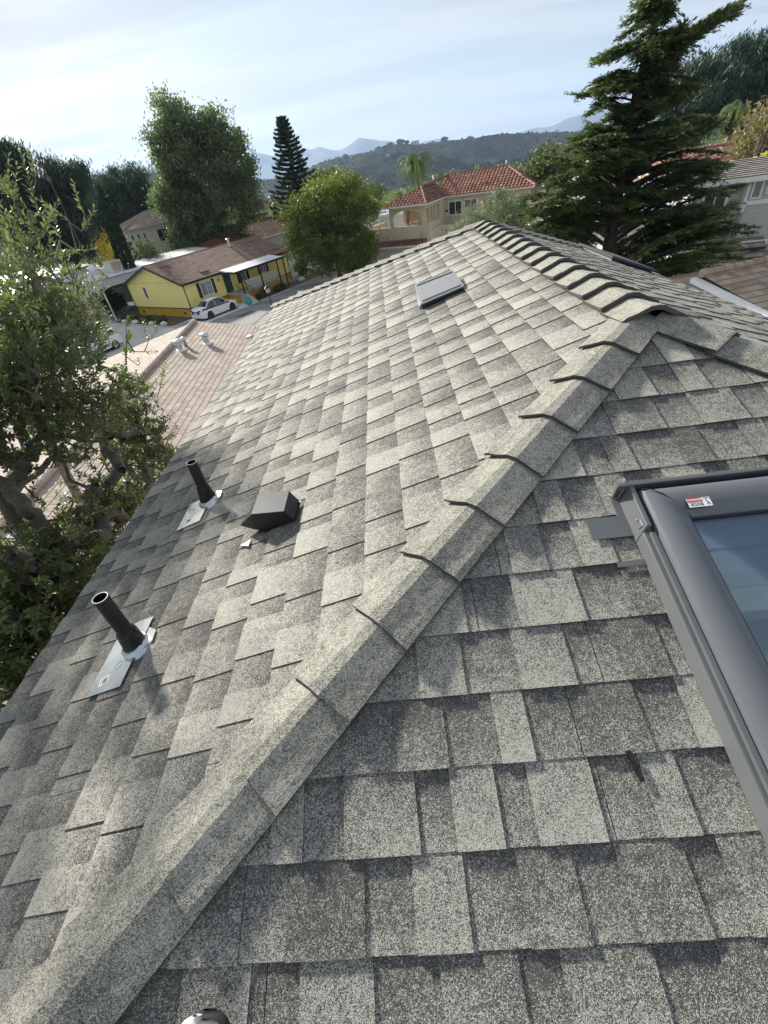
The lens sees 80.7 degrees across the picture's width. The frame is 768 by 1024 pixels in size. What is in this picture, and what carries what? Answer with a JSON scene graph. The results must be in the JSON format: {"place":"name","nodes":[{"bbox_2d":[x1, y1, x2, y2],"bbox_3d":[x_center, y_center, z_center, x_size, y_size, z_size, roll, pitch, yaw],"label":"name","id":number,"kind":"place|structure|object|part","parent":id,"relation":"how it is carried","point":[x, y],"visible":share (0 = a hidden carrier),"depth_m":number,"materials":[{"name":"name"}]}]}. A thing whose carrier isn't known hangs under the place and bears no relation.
{"place":"outdoors","nodes":[
{"label":"outdoors","id":0,"kind":"place"},
{"bbox_2d":[52,322,177,370],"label":"side street","id":1,"kind":"structure","parent":0,"point":[138,337],"depth_m":40.62,"materials":[{"name":"grey asphalt"}]},
{"bbox_2d":[66,328,122,358],"bbox_3d":[-23.692,-13.583,36.662,2.098,1.757,4.535,6,40,19],"label":"parked car","id":2,"kind":"object","parent":1,"relation":"on","point":[117,338],"visible":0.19,"depth_m":37.18,"materials":[{"name":"white paint"}]},
{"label":"windows","id":3,"kind":"part","parent":2,"relation":"part of","materials":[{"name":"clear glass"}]},
{"bbox_2d":[187,302,256,321],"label":"driveway","id":4,"kind":"structure","parent":0,"point":[238,307],"depth_m":43.07,"materials":[{"name":"concrete"}]},
{"bbox_2d":[190,297,237,319],"bbox_3d":[-16.104,-19.522,42.858,2.068,1.547,4.535,16,44,29],"label":"parked car","id":5,"kind":"object","parent":4,"relation":"on","point":[208,307],"visible":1,"depth_m":41.95,"materials":[{"name":"white paint"}]},
{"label":"windows","id":6,"kind":"part","parent":5,"relation":"part of","materials":[{"name":"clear glass"}]},
{"bbox_2d":[245,297,251,304],"bbox_3d":[-13.354,-20.753,44.528,0.680,0.580,0.680,-7,38,4],"label":"plant pot","id":7,"kind":"object","parent":4,"relation":"on","point":[248,301],"visible":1,"depth_m":44.33,"materials":[{"name":"teal ceramic"}]},
{"bbox_2d":[210,267,363,324],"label":"road","id":8,"kind":"structure","parent":0,"point":[261,308],"depth_m":43.16,"materials":[{"name":"grey asphalt"}]},
{"bbox_2d":[236,311,255,316],"bbox_3d":[-12.719,-18.278,41.712,1.000,0.015,1.800,16,44,29],"label":"utility cover","id":9,"kind":"object","parent":8,"relation":"on","point":[246,313],"visible":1,"depth_m":41.65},
{"bbox_2d":[2,178,637,429],"bbox_3d":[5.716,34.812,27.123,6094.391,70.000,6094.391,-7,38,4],"label":"ground","id":10,"kind":"structure","parent":0,"point":[181,324],"depth_m":48.56,"materials":[{"name":"grey concrete"}]},
{"bbox_2d":[0,135,75,273],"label":"dark pine","id":11,"kind":"object","parent":10,"relation":"on","point":[7,147],"visible":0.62,"depth_m":49.38,"materials":[{"name":"green plant"}]},
{"bbox_2d":[0,263,88,288],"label":"flat roof home","id":12,"kind":"object","parent":10,"relation":"on","point":[83,266],"visible":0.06,"depth_m":59.41,"materials":[{"name":"white metal"}]},
{"bbox_2d":[0,267,104,329],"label":"flat roof home","id":13,"kind":"object","parent":10,"relation":"on","point":[79,273],"visible":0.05,"depth_m":52.02,"materials":[{"name":"white metal"}]},
{"bbox_2d":[0,214,109,262],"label":"dark pine","id":14,"kind":"object","parent":10,"relation":"on","point":[91,256],"visible":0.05,"depth_m":66.44,"materials":[{"name":"green plant"}]},
{"bbox_2d":[0,145,120,520],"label":"sprouting tree","id":15,"kind":"object","parent":10,"relation":"on","point":[38,329],"visible":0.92,"depth_m":4.46,"materials":[{"name":"green plant"}]},
{"bbox_2d":[37,156,89,264],"bbox_3d":[-33.521,-29.885,49.314,0.423,14.255,0.429,-33,43,-28],"label":"utility pole","id":16,"kind":"object","parent":10,"relation":"on","point":[49,179],"visible":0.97,"depth_m":46.24,"materials":[{"name":"brown wood"}]},
{"bbox_2d":[31,148,112,270],"bbox_3d":[-38.978,-34.469,55.515,12.499,16.074,8.769,-7,38,4],"label":"dark pine","id":17,"kind":"object","parent":10,"relation":"on","point":[76,172],"visible":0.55,"depth_m":52.61,"materials":[{"name":"green plant"}]},
{"bbox_2d":[0,278,179,710],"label":"foreground tree","id":18,"kind":"object","parent":10,"relation":"on","point":[35,606],"visible":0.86,"depth_m":4.10,"materials":[{"name":"green plant"}]},
{"bbox_2d":[95,289,127,317],"bbox_3d":[-28.597,-21.898,47.359,3.166,3.180,3.791,-7,38,4],"label":"hedge bush","id":19,"kind":"object","parent":10,"relation":"on","point":[116,302],"visible":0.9,"depth_m":47.09,"materials":[{"name":"green plant"}]},
{"bbox_2d":[90,227,133,264],"bbox_3d":[-32.543,-30.603,55.449,4.360,7.647,4.901,-26,41,-20],"label":"yellow shrub","id":20,"kind":"object","parent":10,"relation":"on","point":[103,245],"visible":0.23,"depth_m":53.74,"materials":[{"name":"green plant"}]},
{"bbox_2d":[96,184,136,269],"bbox_3d":[-29.409,-29.050,50.079,2.455,11.713,2.179,-7,38,4],"label":"cypress","id":21,"kind":"object","parent":10,"relation":"on","point":[116,237],"visible":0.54,"depth_m":48.97,"materials":[{"name":"green plant"}]},
{"bbox_2d":[84,155,156,244],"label":"dark pine","id":22,"kind":"object","parent":10,"relation":"on","point":[124,199],"visible":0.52,"depth_m":66.36,"materials":[{"name":"green plant"}]},
{"bbox_2d":[111,239,139,259],"bbox_3d":[-32.262,-31.837,58.103,4.327,6.281,4.329,20,47,33],"label":"bush","id":23,"kind":"object","parent":10,"relation":"on","point":[129,243],"visible":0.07,"depth_m":57.20,"materials":[{"name":"green plant"}]},
{"bbox_2d":[0,318,260,709],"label":"pink roof house","id":24,"kind":"structure","parent":10,"relation":"on","point":[197,371],"depth_m":17.44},
{"bbox_2d":[172,338,186,351],"bbox_3d":[-8.998,-7.301,19.812,0.520,0.545,0.520,-7,38,4],"label":"metal vent","id":25,"kind":"object","parent":24,"relation":"on","point":[177,342],"visible":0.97,"depth_m":19.69,"materials":[{"name":"white metal"}]},
{"bbox_2d":[180,337,187,346],"bbox_3d":[-8.943,-7.618,20.253,0.260,0.470,0.254,-7,38,4],"label":"metal vent","id":26,"kind":"object","parent":24,"relation":"on","point":[184,341],"visible":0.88,"depth_m":20.18,"materials":[{"name":"silver metal"}]},
{"bbox_2d":[199,332,212,344],"bbox_3d":[-8.211,-7.951,20.766,0.520,0.562,0.520,-7,38,4],"label":"metal vent","id":27,"kind":"object","parent":24,"relation":"on","point":[204,337],"visible":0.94,"depth_m":20.64,"materials":[{"name":"silver metal"}]},
{"bbox_2d":[246,333,255,339],"bbox_3d":[-5.961,-7.959,20.980,0.794,0.670,0.158,-16,38,-9],"label":"pipe outlet","id":28,"kind":"object","parent":24,"relation":"attached to","point":[251,336],"visible":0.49,"depth_m":20.77,"materials":[{"name":"grey paint"}]},
{"bbox_2d":[67,247,206,319],"bbox_3d":[-26.872,-27.560,53.505,8.680,3.800,18.500,16,44,29],"label":"flat roof home","id":29,"kind":"object","parent":10,"relation":"on","point":[115,281],"visible":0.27,"depth_m":49.89,"materials":[{"name":"white metal"}]},
{"bbox_2d":[88,264,95,274],"bbox_3d":[-31.914,-26.522,49.537,0.799,1.110,0.340,-17,38,-10],"label":"satellite dish","id":30,"kind":"object","parent":29,"relation":"on","point":[91,267],"visible":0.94,"depth_m":49.37,"materials":[{"name":"white paint"}]},
{"bbox_2d":[102,259,123,272],"bbox_3d":[-29.660,-26.917,49.575,1.330,1.200,1.300,16,44,29],"label":"rooftop cooler","id":31,"kind":"object","parent":29,"relation":"on","point":[113,266],"visible":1,"depth_m":49.19,"materials":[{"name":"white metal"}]},
{"bbox_2d":[132,235,171,260],"bbox_3d":[-28.587,-30.841,56.203,4.971,6.086,5.529,8,41,22],"label":"bush","id":32,"kind":"object","parent":10,"relation":"on","point":[148,249],"visible":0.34,"depth_m":54.84,"materials":[{"name":"green plant"}]},
{"bbox_2d":[114,314,191,325],"bbox_3d":[-22.992,-19.000,44.791,9.600,0.001,2.950,16,44,29],"label":"planting bed","id":33,"kind":"object","parent":10,"relation":"on","point":[172,320],"visible":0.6,"depth_m":43.99,"materials":[{"name":"soil"}]},
{"bbox_2d":[118,314,132,319],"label":"bed plant","id":34,"kind":"object","parent":33,"relation":"on","point":[124,317],"visible":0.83,"depth_m":46.10,"materials":[{"name":"green plant"}]},
{"bbox_2d":[127,302,136,314],"bbox_3d":[-26.279,-21.341,47.421,0.800,1.333,0.280,9,41,22],"label":"mailbox","id":35,"kind":"object","parent":33,"relation":"on","point":[132,304],"visible":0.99,"depth_m":47.06,"materials":[{"name":"white paint"}]},
{"bbox_2d":[131,315,140,320],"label":"bed plant","id":36,"kind":"object","parent":33,"relation":"on","point":[138,317],"visible":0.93,"depth_m":45.12,"materials":[{"name":"green plant"}]},
{"bbox_2d":[144,314,155,321],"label":"bed plant","id":37,"kind":"object","parent":33,"relation":"on","point":[149,318],"visible":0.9,"depth_m":44.14,"materials":[{"name":"green plant"}]},
{"bbox_2d":[154,314,166,321],"bbox_3d":[-21.757,-18.969,44.099,1.424,0.665,1.179,-7,38,4],"label":"bed plant","id":38,"kind":"object","parent":33,"relation":"on","point":[157,317],"visible":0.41,"depth_m":43.93,"materials":[{"name":"green plant"}]},
{"bbox_2d":[155,315,166,322],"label":"bed plant","id":39,"kind":"object","parent":33,"relation":"on","point":[160,319],"visible":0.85,"depth_m":42.92,"materials":[{"name":"green plant"}]},
{"bbox_2d":[160,321,167,325],"bbox_3d":[-20.570,-17.583,42.261,0.670,0.504,0.595,6,40,19],"label":"rock","id":40,"kind":"object","parent":33,"relation":"on","point":[163,323],"visible":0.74,"depth_m":42.08,"materials":[{"name":"white stone"}]},
{"bbox_2d":[118,206,238,256],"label":"cream house","id":41,"kind":"structure","parent":10,"relation":"on","point":[143,224],"depth_m":62.91,"materials":[{"name":"paint"}]},
{"bbox_2d":[155,227,168,241],"bbox_3d":[-31.025,-39.020,63.563,1.580,1.580,0.080,-28,41,-23],"label":"window","id":42,"kind":"structure","parent":41,"relation":"in","point":[160,231],"depth_m":63.46,"materials":[{"name":"black glass"}]},
{"bbox_2d":[132,79,269,251],"bbox_3d":[-23.241,-42.025,58.329,16.567,20.289,11.048,-7,38,4],"label":"poplar tree","id":43,"kind":"object","parent":10,"relation":"on","point":[192,146],"visible":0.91,"depth_m":55.94,"materials":[{"name":"green plant"}]},
{"bbox_2d":[122,236,291,316],"bbox_3d":[-17.492,-25.668,48.057,12.554,5.070,15.140,16,44,29],"label":"mobile home","id":44,"kind":"object","parent":10,"relation":"on","point":[240,271],"visible":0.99,"depth_m":45.45,"materials":[{"name":"yellow paint"}]},
{"bbox_2d":[142,287,149,298],"bbox_3d":[-23.884,-21.961,45.279,0.500,1.100,0.080,16,44,29],"label":"window","id":45,"kind":"structure","parent":44,"relation":"in","point":[144,289],"depth_m":45.29,"materials":[{"name":"grey glass"}]},
{"bbox_2d":[199,279,214,296],"bbox_3d":[-17.195,-21.743,43.901,0.080,1.220,1.440,16,44,29],"label":"window","id":46,"kind":"structure","parent":44,"relation":"in","point":[206,287],"depth_m":43.91,"materials":[{"name":"white glass"}]},
{"bbox_2d":[222,274,233,292],"bbox_3d":[-15.778,-23.288,45.602,0.058,2.000,0.900,16,44,29],"label":"door","id":47,"kind":"structure","parent":44,"relation":"in","point":[227,280],"depth_m":45.68,"materials":[{"name":"green wood"}]},
{"bbox_2d":[240,271,246,281],"bbox_3d":[-14.629,-24.574,46.928,0.080,1.120,0.870,16,44,29],"label":"window","id":48,"kind":"structure","parent":44,"relation":"in","point":[243,274],"depth_m":47.05,"materials":[{"name":"grey glass"}]},
{"bbox_2d":[260,265,266,272],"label":"window","id":49,"kind":"structure","parent":44,"relation":"in","point":[263,268],"depth_m":48.84,"materials":[{"name":"grey glass"}]},
{"bbox_2d":[110,268,340,327],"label":"kerb","id":50,"kind":"structure","parent":10,"relation":"on","point":[260,300],"depth_m":45.64,"materials":[{"name":"concrete"}]},
{"bbox_2d":[173,217,310,257],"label":"red roof house","id":51,"kind":"structure","parent":10,"relation":"on","point":[269,229],"depth_m":63.56,"materials":[{"name":"tile"}]},
{"bbox_2d":[249,200,276,220],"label":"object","id":52,"kind":"structure","parent":10,"relation":"on","point":[260,211],"depth_m":75.33,"materials":[{"name":"green plant"}]},
{"bbox_2d":[264,284,272,308],"bbox_3d":[-9.630,-17.886,38.389,0.480,2.661,0.480,8,41,21],"label":"street lamp","id":53,"kind":"object","parent":10,"relation":"on","point":[267,288],"visible":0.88,"depth_m":37.76,"materials":[{"name":"white plastic"}]},
{"bbox_2d":[264,192,289,217],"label":"background tree","id":54,"kind":"object","parent":10,"relation":"on","point":[274,205],"visible":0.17,"depth_m":67.93,"materials":[{"name":"green plant"}]},
{"bbox_2d":[288,260,297,276],"bbox_3d":[-10.899,-28.743,53.339,0.100,1.650,2.300,16,44,29],"label":"white fence","id":55,"kind":"object","parent":10,"relation":"on","point":[293,273],"visible":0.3,"depth_m":53.38,"materials":[{"name":"paint"}]},
{"bbox_2d":[268,115,324,217],"bbox_3d":[-12.721,-47.870,66.510,8.478,16.100,8.752,23,48,35],"label":"norfolk pine","id":56,"kind":"object","parent":10,"relation":"on","point":[285,135],"visible":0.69,"depth_m":63.83,"materials":[{"name":"green plant"}]},
{"bbox_2d":[256,265,339,300],"bbox_3d":[-7.062,-28.489,53.614,2.400,0.001,24.400,16,44,29],"label":"front bed","id":57,"kind":"object","parent":10,"relation":"on","point":[293,283],"visible":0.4,"depth_m":50.23,"materials":[{"name":"soil"}]},
{"bbox_2d":[255,291,264,298],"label":"bed plant","id":58,"kind":"object","parent":57,"relation":"on","point":[259,295],"visible":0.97,"depth_m":45.91,"materials":[{"name":"green plant"}]},
{"bbox_2d":[260,285,271,295],"bbox_3d":[-12.242,-22.734,46.537,1.345,1.413,1.201,-7,38,4],"label":"bed plant","id":59,"kind":"object","parent":57,"relation":"on","point":[263,290],"visible":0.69,"depth_m":46.47,"materials":[{"name":"green plant"}]},
{"bbox_2d":[270,285,282,291],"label":"bed plant","id":60,"kind":"object","parent":57,"relation":"on","point":[277,288],"visible":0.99,"depth_m":47.69,"materials":[{"name":"green plant"}]},
{"bbox_2d":[278,280,287,289],"bbox_3d":[-10.905,-24.243,48.373,1.249,0.960,1.420,-33,44,-28],"label":"bed plant","id":61,"kind":"object","parent":57,"relation":"on","point":[284,286],"visible":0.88,"depth_m":48.34,"materials":[{"name":"green plant"}]},
{"bbox_2d":[293,262,308,276],"bbox_3d":[-9.582,-28.238,52.574,1.974,1.807,2.141,-34,44,-28],"label":"round shrub","id":62,"kind":"object","parent":57,"relation":"on","point":[305,270],"visible":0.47,"depth_m":52.41,"materials":[{"name":"green plant"}]},
{"bbox_2d":[295,163,343,204],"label":"background tree","id":63,"kind":"object","parent":10,"relation":"on","point":[327,172],"visible":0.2,"depth_m":75.10,"materials":[{"name":"green plant"}]},
{"bbox_2d":[270,160,389,284],"bbox_3d":[-5.320,-27.841,44.567,12.282,10.214,9.280,-7,38,4],"label":"round tree","id":64,"kind":"object","parent":10,"relation":"on","point":[309,218],"visible":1,"depth_m":42.88,"materials":[{"name":"green plant"}]},
{"bbox_2d":[329,169,392,205],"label":"background tree","id":65,"kind":"object","parent":10,"relation":"on","point":[379,187],"visible":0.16,"depth_m":71.50,"materials":[{"name":"green plant"}]},
{"bbox_2d":[327,209,406,258],"bbox_3d":[-0.727,-35.824,58.069,12.600,4.450,6.600,10,42,23],"label":"white sided home","id":66,"kind":"object","parent":10,"relation":"on","point":[398,220],"visible":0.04,"depth_m":53.80,"materials":[{"name":"paint"}]},
{"bbox_2d":[0,134,748,274],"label":"distant trees","id":67,"kind":"object","parent":10,"relation":"on","point":[721,139],"depth_m":93.05,"materials":[{"name":"green plant"}]},
{"bbox_2d":[378,188,406,208],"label":"background tree","id":68,"kind":"object","parent":10,"relation":"on","point":[395,194],"visible":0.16,"depth_m":76.00,"materials":[{"name":"green plant"}]},
{"bbox_2d":[397,151,437,187],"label":"palm tree","id":69,"kind":"object","parent":10,"relation":"on","point":[416,167],"visible":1,"depth_m":58.15,"materials":[{"name":"green plant"}]},
{"bbox_2d":[370,160,541,264],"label":"beige house","id":70,"kind":"structure","parent":10,"relation":"on","point":[427,204],"depth_m":48.33,"materials":[{"name":"paint"}]},
{"bbox_2d":[376,248,405,261],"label":"road","id":71,"kind":"structure","parent":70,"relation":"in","point":[384,254],"depth_m":50.15,"materials":[{"name":"grey asphalt"}]},
{"bbox_2d":[448,200,461,215],"bbox_3d":[7.882,-33.618,49.961,1.560,1.330,0.080,11,42,24],"label":"window","id":72,"kind":"structure","parent":70,"relation":"in","point":[454,207],"depth_m":49.97,"materials":[{"name":"white paint"}]},
{"bbox_2d":[464,198,476,212],"bbox_3d":[9.446,-33.351,49.223,1.460,1.310,0.080,11,42,24],"label":"window","id":73,"kind":"structure","parent":70,"relation":"in","point":[469,201],"depth_m":49.10,"materials":[{"name":"white paint"}]},
{"bbox_2d":[445,201,502,234],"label":"olive tree","id":74,"kind":"object","parent":10,"relation":"on","point":[471,220],"visible":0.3,"depth_m":25.15,"materials":[{"name":"green plant"}]},
{"bbox_2d":[473,180,538,227],"bbox_3d":[7.708,-16.903,29.603,4.296,7.981,4.930,13,43,26],"label":"olive tree","id":75,"kind":"object","parent":10,"relation":"on","point":[503,209],"visible":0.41,"depth_m":27.99,"materials":[{"name":"green plant"}]},
{"bbox_2d":[501,159,525,169],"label":"background tree","id":76,"kind":"object","parent":10,"relation":"on","point":[519,167],"visible":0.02,"depth_m":60.81,"materials":[{"name":"green plant"}]},
{"bbox_2d":[526,198,559,224],"bbox_3d":[18.311,-27.531,43.029,9.840,4.918,7.900,1,39,13],"label":"white home","id":77,"kind":"object","parent":10,"relation":"on","point":[534,209],"depth_m":41.50,"materials":[{"name":"paint"}]},
{"bbox_2d":[519,135,579,192],"bbox_3d":[17.662,-33.508,47.532,6.764,9.567,7.767,-7,38,4],"label":"background tree","id":78,"kind":"object","parent":10,"relation":"on","point":[538,169],"visible":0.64,"depth_m":45.46,"materials":[{"name":"green plant"}]},
{"bbox_2d":[568,182,661,242],"bbox_3d":[19.975,-21.861,34.558,11.840,5.946,7.900,1,39,13],"label":"white home","id":79,"kind":"object","parent":10,"relation":"on","point":[602,238],"depth_m":32.27,"materials":[{"name":"paint"}]},
{"bbox_2d":[593,243,668,262],"bbox_3d":[17.746,-17.177,31.308,10.840,3.150,6.900,1,39,13],"label":"white home","id":80,"kind":"object","parent":10,"relation":"on","point":[600,247],"depth_m":30.65,"materials":[{"name":"paint"}]},
{"bbox_2d":[502,0,762,276],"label":"cedar tree","id":81,"kind":"object","parent":10,"relation":"on","point":[627,152],"visible":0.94,"depth_m":18.24,"materials":[{"name":"green plant"}]},
{"bbox_2d":[653,35,750,147],"bbox_3d":[36.761,-45.407,53.739,9.749,15.780,12.585,-7,38,4],"label":"dark pine","id":82,"kind":"object","parent":10,"relation":"on","point":[717,95],"visible":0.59,"depth_m":49.55,"materials":[{"name":"green plant"}]},
{"bbox_2d":[638,141,767,178],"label":"red tile house","id":83,"kind":"structure","parent":10,"relation":"on","point":[719,146],"depth_m":35.47,"materials":[{"name":"red tile"}]},
{"bbox_2d":[657,156,767,298],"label":"grey siding house","id":84,"kind":"structure","parent":10,"relation":"on","point":[754,196],"depth_m":23.81,"materials":[{"name":"white paint"}]},
{"bbox_2d":[702,187,729,213],"bbox_3d":[17.538,-16.471,23.990,1.190,1.200,0.080,2,39,14],"label":"window","id":85,"kind":"structure","parent":84,"relation":"in","point":[720,203],"depth_m":23.98,"materials":[{"name":"white paint"}]},
{"bbox_2d":[714,262,732,265],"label":"window","id":86,"kind":"structure","parent":84,"relation":"in","point":[718,264],"depth_m":25.54,"materials":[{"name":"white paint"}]},
{"bbox_2d":[749,180,765,199],"bbox_3d":[19.051,-16.465,23.066,0.480,0.810,0.080,2,39,14],"label":"window","id":87,"kind":"structure","parent":84,"relation":"in","point":[757,188],"depth_m":23.08,"materials":[{"name":"white paint"}]},
{"bbox_2d":[668,256,767,316],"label":"brown tile house","id":88,"kind":"structure","parent":10,"relation":"on","point":[743,283],"depth_m":16.36,"materials":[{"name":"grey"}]},
{"bbox_2d":[715,100,749,142],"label":"palm tree","id":89,"kind":"object","parent":10,"relation":"on","point":[732,109],"visible":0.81,"depth_m":37.96,"materials":[{"name":"green plant"}]},
{"bbox_2d":[708,21,767,139],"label":"dark pine","id":90,"kind":"object","parent":10,"relation":"on","point":[754,63],"visible":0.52,"depth_m":52.43,"materials":[{"name":"green plant"}]},
{"bbox_2d":[714,110,767,159],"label":"background tree","id":91,"kind":"object","parent":10,"relation":"on","point":[740,149],"visible":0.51,"depth_m":32.91,"materials":[{"name":"yellow plant"}]},
{"bbox_2d":[732,95,767,157],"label":"background tree","id":92,"kind":"object","parent":10,"relation":"on","point":[764,127],"visible":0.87,"depth_m":31.03,"materials":[{"name":"yellow plant"}]},
{"bbox_2d":[0,219,767,1023],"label":"shingled house","id":93,"kind":"structure","parent":0,"point":[384,711],"depth_m":1.63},
{"bbox_2d":[86,592,155,697],"bbox_3d":[-1.352,0.595,2.244,0.292,0.441,0.423,-7,38,4],"label":"vent pipe","id":94,"kind":"object","parent":93,"relation":"on","point":[133,642],"visible":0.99,"depth_m":2.27,"materials":[{"name":"black plastic"}]},
{"bbox_2d":[176,459,221,530],"bbox_3d":[-1.359,-0.144,3.217,0.300,0.404,0.340,-7,38,4],"label":"vent pipe","id":95,"kind":"object","parent":93,"relation":"on","point":[208,496],"visible":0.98,"depth_m":3.26,"materials":[{"name":"black plastic"}]},
{"bbox_2d":[182,1008,228,1023],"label":"sneaker","id":96,"kind":"object","parent":93,"relation":"on","point":[209,1016],"visible":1,"depth_m":1.17,"materials":[{"name":"grey fabric"}]},
{"bbox_2d":[240,490,300,545],"bbox_3d":[-0.674,0.042,2.647,0.378,0.189,0.277,-7,38,4],"label":"hood vent","id":97,"kind":"object","parent":93,"relation":"on","point":[269,511],"visible":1,"depth_m":2.60,"materials":[{"name":"black plastic"}]},
{"bbox_2d":[415,270,464,309],"bbox_3d":[0.554,-2.266,4.604,0.442,0.236,0.584,-7,38,4],"label":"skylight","id":98,"kind":"object","parent":93,"relation":"on","point":[435,290],"visible":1,"depth_m":4.51,"materials":[{"name":"grey paint"}]},
{"bbox_2d":[578,243,656,272],"bbox_3d":[3.880,-4.282,7.606,0.758,0.349,1.491,-7,38,4],"label":"curb skylight","id":99,"kind":"object","parent":93,"relation":"on","point":[617,258],"visible":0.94,"depth_m":7.12},
{"bbox_2d":[625,750,644,781],"bbox_3d":[0.765,0.772,1.374,0.016,0.031,0.082,-13,38,-5],"label":"roofing scrap","id":100,"kind":"object","parent":93,"relation":"on","point":[635,765],"visible":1,"depth_m":1.37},
{"bbox_2d":[585,466,767,847],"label":"skylight","id":101,"kind":"object","parent":93,"relation":"on","point":[701,540],"visible":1,"depth_m":1.65,"materials":[{"name":"paint"}]},
{"bbox_2d":[0,112,767,270],"bbox_3d":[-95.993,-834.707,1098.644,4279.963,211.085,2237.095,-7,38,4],"label":"hills","id":102,"kind":"structure","parent":0,"point":[389,165],"depth_m":1293.84,"materials":[{"name":"green plant"}]},
{"bbox_2d":[0,114,761,269],"bbox_3d":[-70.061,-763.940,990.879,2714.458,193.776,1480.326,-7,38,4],"label":"hillside scrub","id":103,"kind":"object","parent":102,"relation":"on","point":[457,159],"visible":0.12,"depth_m":1312.43,"materials":[{"name":"green plant"}]},
{"bbox_2d":[411,140,418,144],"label":"hill house","id":104,"kind":"structure","parent":102,"relation":"on","point":[416,142],"depth_m":1476.48,"materials":[{"name":"grey tile"}]},
{"bbox_2d":[440,136,447,141],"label":"ridge tree","id":105,"kind":"object","parent":102,"relation":"on","point":[445,138],"visible":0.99,"depth_m":1500.24,"materials":[{"name":"grey plant"}]},
{"bbox_2d":[0,0,767,177],"label":"sky","id":106,"kind":"structure","parent":0,"point":[75,75],"materials":[{"name":"blue"}]},
{"bbox_2d":[90,107,754,179],"bbox_3d":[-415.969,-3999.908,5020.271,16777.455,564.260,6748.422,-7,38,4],"label":"mountains","id":107,"kind":"structure","parent":0,"point":[316,155],"depth_m":6319.78,"materials":[{"name":"stone"}]}
]}

